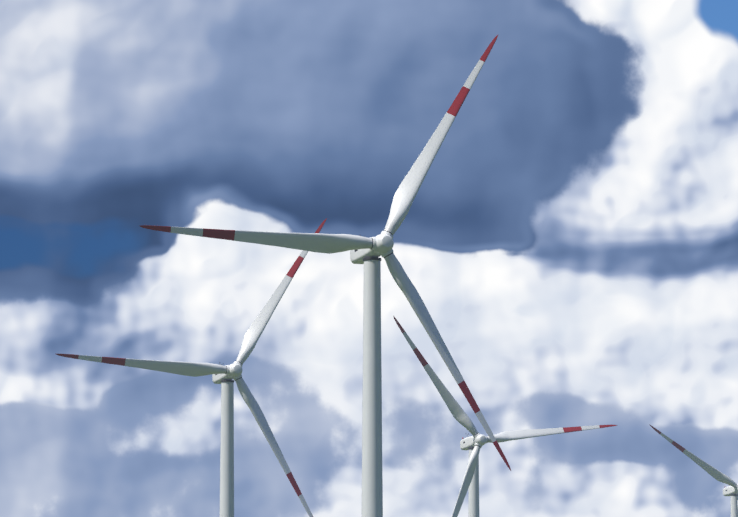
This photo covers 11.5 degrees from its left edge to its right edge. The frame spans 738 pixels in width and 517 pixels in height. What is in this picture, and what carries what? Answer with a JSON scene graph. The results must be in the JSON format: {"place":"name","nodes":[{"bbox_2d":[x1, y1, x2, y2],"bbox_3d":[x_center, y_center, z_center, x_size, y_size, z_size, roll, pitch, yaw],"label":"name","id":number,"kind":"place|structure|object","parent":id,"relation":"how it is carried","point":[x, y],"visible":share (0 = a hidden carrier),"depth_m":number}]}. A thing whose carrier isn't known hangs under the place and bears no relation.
{"place":"outdoors","nodes":[
{"label":"outdoors","id":0,"kind":"place"},
{"bbox_2d":[0,0,737,516],"label":"sky","id":1,"kind":"structure","parent":0,"point":[569,240]},
{"label":"field ground","id":2,"kind":"structure","parent":0,"visible":0},
{"bbox_2d":[56,218,326,516],"bbox_3d":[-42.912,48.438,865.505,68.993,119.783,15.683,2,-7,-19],"label":"wind turbine","id":3,"kind":"object","parent":2,"relation":"on","point":[223,376],"visible":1,"depth_m":867.81},
{"bbox_2d":[140,35,510,516],"bbox_3d":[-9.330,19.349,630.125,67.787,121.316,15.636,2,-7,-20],"label":"wind turbine","id":4,"kind":"object","parent":2,"relation":"on","point":[366,252],"visible":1,"depth_m":632.44},
{"bbox_2d":[393,316,616,516],"bbox_3d":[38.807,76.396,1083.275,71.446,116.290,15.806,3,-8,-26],"label":"wind turbine","id":5,"kind":"object","parent":2,"relation":"on","point":[475,443],"visible":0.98,"depth_m":1077.60},
{"bbox_2d":[649,424,737,516],"bbox_3d":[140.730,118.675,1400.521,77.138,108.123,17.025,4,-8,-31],"label":"wind turbine","id":6,"kind":"object","parent":2,"relation":"on","point":[731,490],"visible":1,"depth_m":1398.50}
]}

